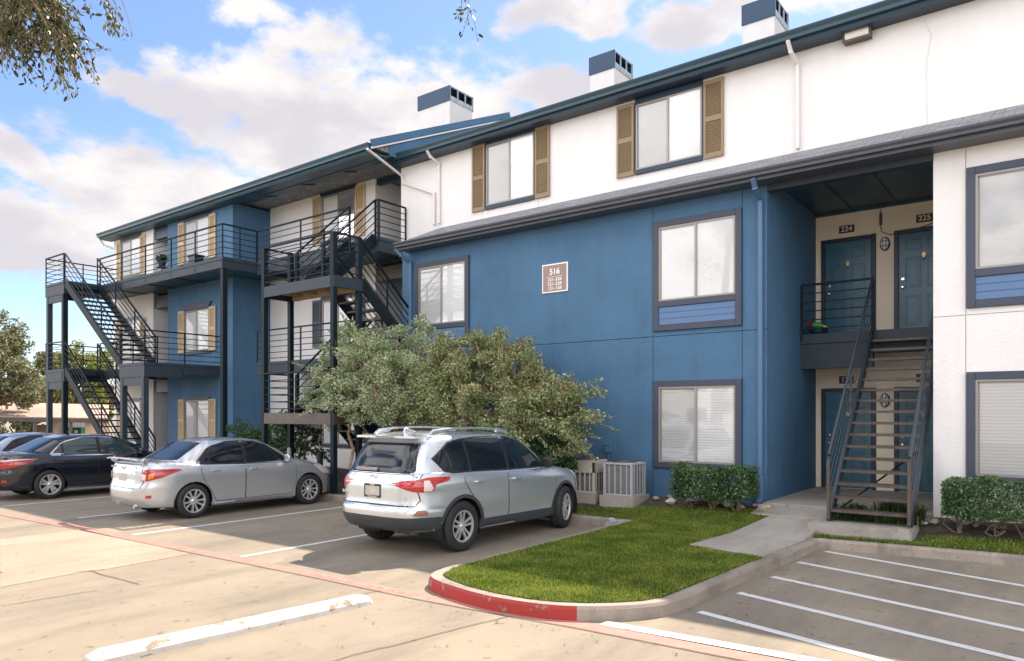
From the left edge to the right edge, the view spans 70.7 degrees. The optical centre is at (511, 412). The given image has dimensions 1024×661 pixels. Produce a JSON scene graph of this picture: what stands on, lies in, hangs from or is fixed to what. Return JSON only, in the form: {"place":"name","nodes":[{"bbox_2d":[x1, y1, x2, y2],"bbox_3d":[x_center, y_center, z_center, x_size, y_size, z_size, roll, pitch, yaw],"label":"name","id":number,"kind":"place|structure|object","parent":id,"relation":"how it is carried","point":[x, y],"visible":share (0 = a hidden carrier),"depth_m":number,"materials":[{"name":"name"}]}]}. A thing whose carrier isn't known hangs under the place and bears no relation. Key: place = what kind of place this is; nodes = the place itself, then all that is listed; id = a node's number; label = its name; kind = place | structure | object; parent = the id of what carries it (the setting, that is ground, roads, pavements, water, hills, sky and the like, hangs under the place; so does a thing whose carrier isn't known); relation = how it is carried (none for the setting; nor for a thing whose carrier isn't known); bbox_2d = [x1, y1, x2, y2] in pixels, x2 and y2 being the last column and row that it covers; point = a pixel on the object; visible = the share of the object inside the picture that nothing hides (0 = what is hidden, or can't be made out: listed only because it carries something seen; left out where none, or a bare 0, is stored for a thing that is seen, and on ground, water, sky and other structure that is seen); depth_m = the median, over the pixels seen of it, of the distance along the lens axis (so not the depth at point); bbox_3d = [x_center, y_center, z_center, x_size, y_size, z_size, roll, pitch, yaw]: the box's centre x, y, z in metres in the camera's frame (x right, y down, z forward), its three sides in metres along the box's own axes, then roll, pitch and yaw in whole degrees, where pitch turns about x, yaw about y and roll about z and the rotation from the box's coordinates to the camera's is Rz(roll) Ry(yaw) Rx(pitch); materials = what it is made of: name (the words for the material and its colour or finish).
{"place":"outdoors","nodes":[
{"label":"outdoors","id":0,"kind":"place"},
{"bbox_2d":[0,0,882,412],"label":"sky","id":1,"kind":"structure","parent":0,"point":[203,98],"materials":[{"name":"blue"}]},
{"bbox_2d":[0,417,1023,660],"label":"parking lot","id":2,"kind":"structure","parent":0,"point":[179,593],"depth_m":7.73,"materials":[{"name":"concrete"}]},
{"bbox_2d":[0,421,43,433],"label":"tree","id":3,"kind":"object","parent":2,"relation":"on","point":[21,426],"visible":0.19,"depth_m":57.39,"materials":[{"name":"green plant"}]},
{"bbox_2d":[0,432,53,451],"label":"parked sedan","id":4,"kind":"object","parent":2,"relation":"on","point":[9,441],"visible":0.2,"depth_m":19.51,"materials":[{"name":"blue metal"}]},
{"bbox_2d":[13,363,42,427],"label":"tree","id":5,"kind":"object","parent":2,"relation":"on","point":[38,372],"visible":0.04,"depth_m":59.46,"materials":[{"name":"green plant"}]},
{"bbox_2d":[0,309,58,410],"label":"tree","id":6,"kind":"object","parent":2,"relation":"on","point":[14,362],"visible":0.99,"depth_m":47.87,"materials":[{"name":"green plant"}]},
{"bbox_2d":[32,425,45,432],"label":"enclosure wall","id":7,"kind":"structure","parent":2,"relation":"on","point":[41,428],"depth_m":50.00,"materials":[{"name":"brown"}]},
{"bbox_2d":[35,376,68,423],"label":"tree","id":8,"kind":"object","parent":2,"relation":"on","point":[56,395],"visible":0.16,"depth_m":55.07,"materials":[{"name":"green plant"}]},
{"bbox_2d":[0,402,108,432],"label":"carport","id":9,"kind":"object","parent":2,"relation":"on","point":[37,413],"visible":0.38,"depth_m":48.90,"materials":[{"name":"beige"}]},
{"bbox_2d":[53,422,58,433],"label":"board fence","id":10,"kind":"object","parent":2,"relation":"on","point":[55,427],"visible":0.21,"depth_m":49.00,"materials":[{"name":"beige wood"}]},
{"bbox_2d":[8,496,110,505],"bbox_3d":[-9.628,2.046,17.652,0.100,0.001,4.850,0,0,37],"label":"parking stripe","id":11,"kind":"object","parent":2,"relation":"on","point":[56,501],"visible":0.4,"depth_m":16.55,"materials":[{"name":"white paint"}]},
{"bbox_2d":[59,422,84,433],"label":"shed","id":12,"kind":"structure","parent":2,"relation":"on","point":[78,424],"depth_m":60.00,"materials":[{"name":"grey metal"}]},
{"bbox_2d":[40,339,109,404],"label":"tree","id":13,"kind":"object","parent":2,"relation":"on","point":[72,398],"visible":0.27,"depth_m":61.54,"materials":[{"name":"green plant"}]},
{"bbox_2d":[68,427,84,433],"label":"rubbish container","id":14,"kind":"object","parent":2,"relation":"on","point":[78,429],"visible":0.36,"depth_m":52.00,"materials":[{"name":"green metal"}]},
{"bbox_2d":[0,433,153,498],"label":"parked sedan","id":15,"kind":"object","parent":2,"relation":"on","point":[50,466],"visible":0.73,"depth_m":17.39,"materials":[{"name":"black paint"}]},
{"bbox_2d":[0,529,189,586],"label":"concrete patch","id":16,"kind":"object","parent":2,"relation":"on","point":[23,559],"visible":1,"depth_m":10.38,"materials":[{"name":"beige concrete"}]},
{"bbox_2d":[85,421,109,434],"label":"board fence","id":17,"kind":"object","parent":2,"relation":"on","point":[89,428],"visible":0.36,"depth_m":49.00,"materials":[{"name":"beige wood"}]},
{"bbox_2d":[85,349,113,418],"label":"tree","id":18,"kind":"object","parent":2,"relation":"on","point":[106,394],"visible":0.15,"depth_m":65.35,"materials":[{"name":"green plant"}]},
{"bbox_2d":[45,253,181,451],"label":"metal staircase","id":19,"kind":"structure","parent":2,"relation":"on","point":[64,291],"depth_m":25.91,"materials":[{"name":"metal"}]},
{"bbox_2d":[78,508,164,517],"bbox_3d":[-7.026,2.046,15.820,0.100,0.001,4.600,0,0,37],"label":"parking stripe","id":20,"kind":"object","parent":2,"relation":"on","point":[115,513],"visible":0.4,"depth_m":14.51,"materials":[{"name":"white paint"}]},
{"bbox_2d":[107,437,329,517],"bbox_3d":[-6.041,1.282,15.560,2.034,1.536,4.694,0,0,37],"label":"parked sedan","id":21,"kind":"object","parent":2,"relation":"on","point":[196,476],"visible":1,"depth_m":14.41,"materials":[{"name":"silver metal"}]},
{"bbox_2d":[82,594,372,660],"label":"painted line","id":22,"kind":"object","parent":2,"relation":"on","point":[136,649],"visible":1,"depth_m":6.58,"materials":[{"name":"white paint"}]},
{"bbox_2d":[131,507,340,534],"bbox_3d":[-4.840,2.046,14.035,0.100,0.001,4.980,0,0,37],"label":"parking stripe","id":23,"kind":"object","parent":2,"relation":"on","point":[231,521],"visible":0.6,"depth_m":13.52,"materials":[{"name":"white paint"}]},
{"bbox_2d":[0,0,483,101],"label":"oak tree","id":24,"kind":"object","parent":2,"relation":"on","point":[48,13],"visible":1,"depth_m":6.29,"materials":[{"name":"green plant"}]},
{"bbox_2d":[96,85,510,468],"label":"apartment building","id":25,"kind":"structure","parent":2,"relation":"on","point":[358,179],"depth_m":24.89,"materials":[{"name":"blue paint"}]},
{"bbox_2d":[120,233,141,279],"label":"window","id":26,"kind":"structure","parent":25,"relation":"in","point":[131,242],"depth_m":28.87,"materials":[{"name":"white glass"}]},
{"bbox_2d":[121,316,141,358],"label":"window","id":27,"kind":"structure","parent":25,"relation":"in","point":[125,347],"depth_m":28.87,"materials":[{"name":"white glass"}]},
{"bbox_2d":[128,398,140,440],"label":"window","id":28,"kind":"structure","parent":25,"relation":"in","point":[136,400],"depth_m":28.69,"materials":[{"name":"white glass"}]},
{"bbox_2d":[99,329,219,378],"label":"balcony","id":29,"kind":"structure","parent":25,"relation":"attached to","point":[194,369],"depth_m":24.37,"materials":[{"name":"paint"}]},
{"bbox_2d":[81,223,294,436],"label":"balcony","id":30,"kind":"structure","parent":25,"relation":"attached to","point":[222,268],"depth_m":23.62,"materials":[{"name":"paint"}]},
{"bbox_2d":[156,254,169,266],"bbox_3d":[-12.393,-5.394,25.525,0.525,0.517,0.430,0,0,20],"label":"potted plant","id":31,"kind":"object","parent":30,"relation":"on","point":[162,259],"visible":0.72,"depth_m":25.44,"materials":[{"name":"green plant"}]},
{"bbox_2d":[187,254,204,263],"bbox_3d":[-10.389,-5.000,23.715,0.520,0.300,0.340,0,0,37],"label":"planter box","id":32,"kind":"object","parent":30,"relation":"on","point":[190,257],"visible":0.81,"depth_m":23.59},
{"bbox_2d":[181,301,211,354],"bbox_3d":[-11.311,-2.995,25.849,1.999,1.810,0.070,0,0,37],"label":"window","id":33,"kind":"structure","parent":25,"relation":"in","point":[196,321],"depth_m":25.83,"materials":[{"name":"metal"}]},
{"bbox_2d":[184,396,209,438],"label":"window","id":34,"kind":"structure","parent":25,"relation":"in","point":[196,409],"depth_m":25.86,"materials":[{"name":"white glass"}]},
{"bbox_2d":[184,212,209,264],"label":"window","id":35,"kind":"structure","parent":25,"relation":"in","point":[200,221],"depth_m":25.83,"materials":[{"name":"white glass"}]},
{"bbox_2d":[256,321,377,374],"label":"balcony","id":36,"kind":"structure","parent":25,"relation":"attached to","point":[278,366],"depth_m":22.07,"materials":[{"name":"paint"}]},
{"bbox_2d":[257,198,405,275],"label":"balcony","id":37,"kind":"structure","parent":25,"relation":"attached to","point":[382,249],"depth_m":21.48,"materials":[{"name":"paint"}]},
{"bbox_2d":[321,424,354,447],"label":"window","id":38,"kind":"structure","parent":25,"relation":"in","point":[341,443],"depth_m":23.63,"materials":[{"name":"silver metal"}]},
{"bbox_2d":[321,295,354,348],"bbox_3d":[-5.628,-2.950,23.342,1.737,1.700,0.050,0,0,37],"label":"window","id":39,"kind":"structure","parent":25,"relation":"in","point":[325,301],"depth_m":23.70,"materials":[{"name":"white glass"}]},
{"bbox_2d":[320,183,356,245],"bbox_3d":[-5.634,-6.405,23.334,2.009,1.870,0.070,0,0,37],"label":"window","id":40,"kind":"structure","parent":25,"relation":"in","point":[342,197],"depth_m":23.30,"materials":[{"name":"white glass"}]},
{"bbox_2d":[242,534,366,556],"bbox_3d":[-2.201,2.046,12.383,0.100,0.001,5.400,0,0,37],"label":"parking stripe","id":41,"kind":"object","parent":2,"relation":"on","point":[302,545],"visible":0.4,"depth_m":11.08,"materials":[{"name":"white paint"}]},
{"bbox_2d":[317,452,322,464],"bbox_3d":[-4.793,1.515,18.015,0.150,1.070,0.150,0,0,37],"label":"bollard","id":42,"kind":"object","parent":2,"relation":"on","point":[319,457],"visible":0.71,"depth_m":17.96,"materials":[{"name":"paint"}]},
{"bbox_2d":[261,199,408,493],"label":"metal staircase","id":43,"kind":"structure","parent":2,"relation":"on","point":[325,277],"depth_m":18.32,"materials":[{"name":"metal"}]},
{"bbox_2d":[1,515,746,660],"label":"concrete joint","id":44,"kind":"object","parent":2,"relation":"on","point":[420,599],"visible":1,"depth_m":7.70,"materials":[{"name":"grey concrete"}]},
{"bbox_2d":[0,512,789,660],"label":"fire lane stripe","id":45,"kind":"object","parent":2,"relation":"on","point":[676,643],"visible":0.95,"depth_m":7.88,"materials":[{"name":"red paint"}]},
{"bbox_2d":[314,574,417,594],"bbox_3d":[-1.775,2.042,8.577,1.743,0.001,0.098,0,0,35],"label":"fire lane lettering","id":46,"kind":"object","parent":45,"relation":"on","point":[380,587],"visible":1,"depth_m":8.41},
{"bbox_2d":[333,616,506,660],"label":"concrete crack","id":47,"kind":"object","parent":2,"relation":"on","point":[415,639],"visible":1,"depth_m":6.48,"materials":[{"name":"concrete"}]},
{"bbox_2d":[343,426,576,551],"bbox_3d":[-0.625,1.140,12.272,2.161,1.819,4.740,0,0,37],"label":"parked suv","id":48,"kind":"object","parent":2,"relation":"on","point":[452,489],"visible":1,"depth_m":10.72,"materials":[{"name":"silver metal"}]},
{"bbox_2d":[20,527,998,660],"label":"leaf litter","id":49,"kind":"object","parent":2,"relation":"on","point":[591,634],"visible":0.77,"depth_m":7.54,"materials":[{"name":"brown plant"}]},
{"bbox_2d":[317,493,1023,620],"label":"kerb","id":50,"kind":"structure","parent":2,"relation":"on","point":[440,583],"depth_m":8.14,"materials":[{"name":"concrete"}]},
{"bbox_2d":[603,517,615,525],"bbox_3d":[1.742,1.965,12.848,0.170,0.170,0.170,0,0,37],"label":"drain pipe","id":51,"kind":"object","parent":50,"relation":"attached to","point":[609,521],"visible":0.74,"depth_m":12.81,"materials":[{"name":"white plastic"}]},
{"bbox_2d":[366,0,1023,522],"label":"apartment building","id":52,"kind":"structure","parent":2,"relation":"on","point":[686,220],"depth_m":14.45,"materials":[{"name":"blue paint"}]},
{"bbox_2d":[415,255,468,348],"bbox_3d":[-1.776,-2.730,18.131,1.825,2.200,0.050,0,0,37],"label":"window","id":53,"kind":"structure","parent":52,"relation":"in","point":[441,286],"depth_m":18.09,"materials":[{"name":"glass"}]},
{"bbox_2d":[485,129,534,209],"bbox_3d":[-0.062,-6.195,18.394,1.613,1.821,0.050,0,0,37],"label":"window","id":54,"kind":"structure","parent":52,"relation":"in","point":[509,160],"depth_m":18.38,"materials":[{"name":"white glass"}]},
{"bbox_2d":[542,262,567,293],"bbox_3d":[0.955,-2.991,16.053,0.684,0.642,0.032,0,0,37],"label":"sign board","id":55,"kind":"object","parent":52,"relation":"attached to","point":[555,277],"visible":1,"depth_m":16.03,"materials":[{"name":"brown metal"}]},
{"bbox_2d":[604,444,611,461],"bbox_3d":[1.958,1.017,15.112,0.160,0.713,0.310,0,0,37],"label":"electrical box","id":56,"kind":"object","parent":52,"relation":"attached to","point":[608,448],"visible":0.85,"depth_m":15.17,"materials":[{"name":"blue paint"}]},
{"bbox_2d":[634,80,702,174],"bbox_3d":[3.403,-6.183,15.745,1.637,1.702,0.050,0,0,37],"label":"window","id":57,"kind":"structure","parent":52,"relation":"in","point":[668,124],"depth_m":15.73,"materials":[{"name":"white glass"}]},
{"bbox_2d":[653,207,741,331],"bbox_3d":[3.577,-2.730,14.039,1.810,2.200,0.050,0,0,37],"label":"window","id":58,"kind":"structure","parent":52,"relation":"in","point":[697,259],"depth_m":14.01,"materials":[{"name":"glass"}]},
{"bbox_2d":[653,379,741,468],"bbox_3d":[3.577,0.240,14.039,1.810,1.740,0.050,0,0,37],"label":"window","id":59,"kind":"structure","parent":52,"relation":"in","point":[699,422],"depth_m":14.01,"materials":[{"name":"glass"}]},
{"bbox_2d":[809,327,827,333],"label":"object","id":60,"kind":"object","parent":52,"relation":"on","point":[818,331],"visible":0.74,"depth_m":14.70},
{"bbox_2d":[808,322,827,327],"bbox_3d":[6.298,-1.795,14.847,0.376,0.133,0.120,0,0,37],"label":"toy","id":61,"kind":"object","parent":60,"relation":"on","point":[814,324],"visible":0.82,"depth_m":14.83,"materials":[{"name":"green plastic"}]},
{"bbox_2d":[839,224,853,233],"bbox_3d":[7.150,-3.915,15.410,0.300,0.160,0.029,0,0,37],"label":"sign board","id":62,"kind":"object","parent":52,"relation":"attached to","point":[846,229],"visible":1,"depth_m":15.40,"materials":[{"name":"brown"}]},
{"bbox_2d":[839,376,853,383],"bbox_3d":[7.150,-0.695,15.410,0.300,0.160,0.029,0,0,37],"label":"sign board","id":63,"kind":"object","parent":52,"relation":"attached to","point":[842,379],"visible":0.46,"depth_m":15.44,"materials":[{"name":"brown"}]},
{"bbox_2d":[826,392,870,488],"bbox_3d":[7.155,0.593,15.367,0.898,2.034,0.091,0,0,37],"label":"door","id":64,"kind":"structure","parent":52,"relation":"in","point":[833,400],"depth_m":15.36,"materials":[{"name":"blue paint"}]},
{"bbox_2d":[826,239,870,332],"bbox_3d":[7.155,-2.622,15.367,0.898,2.034,0.091,0,0,37],"label":"door","id":65,"kind":"structure","parent":52,"relation":"in","point":[852,259],"depth_m":15.39,"materials":[{"name":"blue paint"}]},
{"bbox_2d":[842,26,871,45],"bbox_3d":[6.400,-7.026,13.358,0.493,0.310,0.199,0,0,37],"label":"wall pack light","id":66,"kind":"object","parent":52,"relation":"attached to","point":[857,36],"visible":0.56,"depth_m":13.31,"materials":[{"name":"paint"}]},
{"bbox_2d":[880,237,889,250],"bbox_3d":[7.714,-3.490,14.930,0.190,0.290,0.104,0,0,37],"label":"wall lamp","id":67,"kind":"object","parent":52,"relation":"attached to","point":[884,243],"visible":1,"depth_m":14.90,"materials":[{"name":"black plastic"}]},
{"bbox_2d":[880,393,889,406],"bbox_3d":[7.714,-0.250,14.930,0.190,0.290,0.104,0,0,37],"label":"wall lamp","id":68,"kind":"object","parent":52,"relation":"attached to","point":[884,396],"visible":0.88,"depth_m":14.91,"materials":[{"name":"white glass"}]},
{"bbox_2d":[899,391,932,492],"bbox_3d":[8.283,0.593,14.505,0.898,2.034,0.091,0,0,37],"label":"door","id":69,"kind":"structure","parent":52,"relation":"in","point":[926,479],"depth_m":14.62,"materials":[{"name":"blue paint"}]},
{"bbox_2d":[899,231,932,328],"bbox_3d":[8.283,-2.622,14.505,0.898,2.034,0.091,0,0,37],"label":"door","id":70,"kind":"structure","parent":52,"relation":"in","point":[915,249],"depth_m":14.61,"materials":[{"name":"blue paint"}]},
{"bbox_2d":[916,374,929,381],"bbox_3d":[8.309,-0.695,14.523,0.300,0.160,0.029,0,0,37],"label":"sign board","id":71,"kind":"object","parent":52,"relation":"attached to","point":[918,375],"visible":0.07,"depth_m":14.57,"materials":[{"name":"brown"}]},
{"bbox_2d":[916,213,932,222],"bbox_3d":[8.309,-3.915,14.523,0.300,0.160,0.029,0,0,37],"label":"sign board","id":72,"kind":"object","parent":52,"relation":"attached to","point":[927,217],"visible":1,"depth_m":14.52,"materials":[{"name":"brown"}]},
{"bbox_2d":[966,158,1023,308],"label":"window","id":73,"kind":"structure","parent":52,"relation":"in","point":[994,191],"depth_m":11.10,"materials":[{"name":"glass"}]},
{"bbox_2d":[966,370,1023,482],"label":"window","id":74,"kind":"structure","parent":52,"relation":"in","point":[994,399],"depth_m":11.10,"materials":[{"name":"glass"}]},
{"bbox_2d":[600,621,829,660],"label":"white edge line","id":75,"kind":"object","parent":2,"relation":"on","point":[715,642],"visible":1,"depth_m":6.40,"materials":[{"name":"paint"}]},
{"bbox_2d":[696,611,892,660],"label":"hatching stripe","id":76,"kind":"object","parent":2,"relation":"on","point":[861,654],"visible":1,"depth_m":6.55,"materials":[{"name":"white paint"}]},
{"bbox_2d":[736,592,1023,660],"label":"hatching stripe","id":77,"kind":"object","parent":2,"relation":"on","point":[899,630],"visible":1,"depth_m":6.79,"materials":[{"name":"white paint"}]},
{"bbox_2d":[771,576,1023,631],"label":"hatching stripe","id":78,"kind":"object","parent":2,"relation":"on","point":[922,608],"visible":1,"depth_m":7.64,"materials":[{"name":"white paint"}]},
{"bbox_2d":[796,562,1023,605],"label":"hatching stripe","id":79,"kind":"object","parent":2,"relation":"on","point":[984,597],"visible":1,"depth_m":8.57,"materials":[{"name":"white paint"}]},
{"bbox_2d":[824,551,1023,586],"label":"hatching stripe","id":80,"kind":"object","parent":2,"relation":"on","point":[927,569],"visible":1,"depth_m":9.39,"materials":[{"name":"white paint"}]},
{"bbox_2d":[324,466,1023,601],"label":"planting bed","id":81,"kind":"object","parent":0,"point":[940,529],"visible":0.05,"depth_m":11.02,"materials":[{"name":"soil"}]},
{"bbox_2d":[226,409,298,456],"bbox_3d":[-7.535,0.964,21.446,2.473,2.205,3.231,0,0,-13],"label":"shrub","id":82,"kind":"object","parent":81,"relation":"on","point":[254,433],"visible":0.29,"depth_m":21.08,"materials":[{"name":"green plant"}]},
{"bbox_2d":[268,406,329,461],"bbox_3d":[-5.951,0.827,19.970,1.562,2.450,2.181,0,0,-35],"label":"shrub","id":83,"kind":"object","parent":81,"relation":"on","point":[302,432],"visible":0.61,"depth_m":19.73,"materials":[{"name":"green plant"}]},
{"bbox_2d":[291,312,478,470],"bbox_3d":[-3.160,-0.217,17.248,5.353,4.468,3.165,0,0,37],"label":"tree","id":84,"kind":"object","parent":81,"relation":"on","point":[380,376],"visible":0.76,"depth_m":16.50,"materials":[{"name":"green plant"}]},
{"bbox_2d":[390,324,618,465],"bbox_3d":[-0.311,0.043,15.299,5.813,3.835,2.637,0,0,37],"label":"tree","id":85,"kind":"object","parent":81,"relation":"on","point":[526,400],"visible":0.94,"depth_m":14.76,"materials":[{"name":"green plant"}]},
{"bbox_2d":[526,427,582,484],"bbox_3d":[0.967,1.034,14.698,1.343,1.732,1.714,0,0,37],"label":"shrub","id":86,"kind":"object","parent":81,"relation":"on","point":[539,450],"visible":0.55,"depth_m":14.36,"materials":[{"name":"green plant"}]},
{"bbox_2d":[571,457,606,503],"bbox_3d":[1.564,1.428,14.740,0.680,0.985,0.620,0,0,37],"label":"air conditioner","id":87,"kind":"object","parent":81,"relation":"on","point":[589,476],"visible":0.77,"depth_m":14.49,"materials":[{"name":"metal"}]},
{"bbox_2d":[445,505,771,602],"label":"lawn","id":88,"kind":"structure","parent":81,"relation":"on","point":[691,515],"depth_m":9.07,"materials":[{"name":"green plant"}]},
{"bbox_2d":[600,460,648,507],"bbox_3d":[2.217,1.438,14.210,0.740,0.965,0.670,0,0,37],"label":"air conditioner","id":89,"kind":"object","parent":81,"relation":"on","point":[624,483],"visible":1,"depth_m":14.00,"materials":[{"name":"metal"}]},
{"bbox_2d":[665,498,676,504],"bbox_3d":[3.041,1.698,13.762,0.205,0.139,0.258,0,0,33],"label":"rock","id":90,"kind":"object","parent":81,"relation":"on","point":[670,501],"visible":0.98,"depth_m":13.69,"materials":[{"name":"white stone"}]},
{"bbox_2d":[685,498,697,501],"bbox_3d":[3.415,1.661,13.719,0.245,0.078,0.186,0,0,-13],"label":"rock","id":91,"kind":"object","parent":81,"relation":"on","point":[691,500],"visible":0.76,"depth_m":13.65,"materials":[{"name":"grey stone"}]},
{"bbox_2d":[668,461,760,511],"bbox_3d":[3.650,1.364,13.040,1.446,0.922,0.886,0,0,37],"label":"hedge","id":92,"kind":"object","parent":81,"relation":"on","point":[742,481],"visible":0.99,"depth_m":12.83,"materials":[{"name":"green plant"}]},
{"bbox_2d":[723,501,733,506],"bbox_3d":[3.963,1.676,13.173,0.223,0.130,0.163,0,0,-29],"label":"rock","id":93,"kind":"object","parent":81,"relation":"on","point":[725,504],"visible":0.59,"depth_m":13.11,"materials":[{"name":"grey stone"}]},
{"bbox_2d":[756,504,766,508],"bbox_3d":[4.439,1.674,12.822,0.195,0.112,0.155,0,0,36],"label":"rock","id":94,"kind":"object","parent":81,"relation":"on","point":[761,506],"visible":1,"depth_m":12.75,"materials":[{"name":"beige stone"}]},
{"bbox_2d":[806,519,918,540],"bbox_3d":[5.400,1.837,11.128,1.514,0.225,0.630,0,0,32],"label":"stair pad","id":95,"kind":"object","parent":81,"relation":"on","point":[880,531],"visible":0.69,"depth_m":10.92,"materials":[{"name":"concrete"}]},
{"bbox_2d":[800,276,932,528],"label":"metal staircase","id":96,"kind":"structure","parent":95,"relation":"on","point":[910,501],"depth_m":12.13,"materials":[{"name":"grey metal"}]},
{"bbox_2d":[813,533,1023,553],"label":"verge grass","id":97,"kind":"structure","parent":81,"relation":"on","point":[962,542],"depth_m":10.26,"materials":[{"name":"green plant"}]},
{"bbox_2d":[929,518,939,524],"bbox_3d":[6.528,1.689,11.147,0.143,0.109,0.136,0,0,32],"label":"rock","id":98,"kind":"object","parent":81,"relation":"on","point":[935,521],"visible":1,"depth_m":11.11,"materials":[{"name":"beige stone"}]},
{"bbox_2d":[951,516,973,524],"bbox_3d":[6.907,1.653,11.041,0.323,0.170,0.206,0,0,28],"label":"rock","id":99,"kind":"object","parent":81,"relation":"on","point":[965,522],"visible":0.45,"depth_m":10.97,"materials":[{"name":"beige stone"}]},
{"bbox_2d":[940,474,1023,538],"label":"hedge","id":100,"kind":"object","parent":81,"relation":"on","point":[962,505],"visible":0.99,"depth_m":10.34,"materials":[{"name":"green plant"}]},
{"bbox_2d":[689,506,826,556],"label":"walkway","id":101,"kind":"structure","parent":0,"point":[778,528],"depth_m":11.04,"materials":[{"name":"concrete"}]},
{"bbox_2d":[820,501,874,521],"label":"ornamental grass","id":102,"kind":"object","parent":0,"point":[853,517],"depth_m":11.51,"materials":[{"name":"green plant"}]},
{"bbox_2d":[763,487,932,518],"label":"passage floor","id":103,"kind":"structure","parent":0,"point":[811,498],"depth_m":13.60,"materials":[{"name":"concrete"}]},
{"bbox_2d":[871,501,928,526],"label":"ornamental grass","id":104,"kind":"object","parent":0,"point":[920,514],"depth_m":11.21,"materials":[{"name":"green plant"}]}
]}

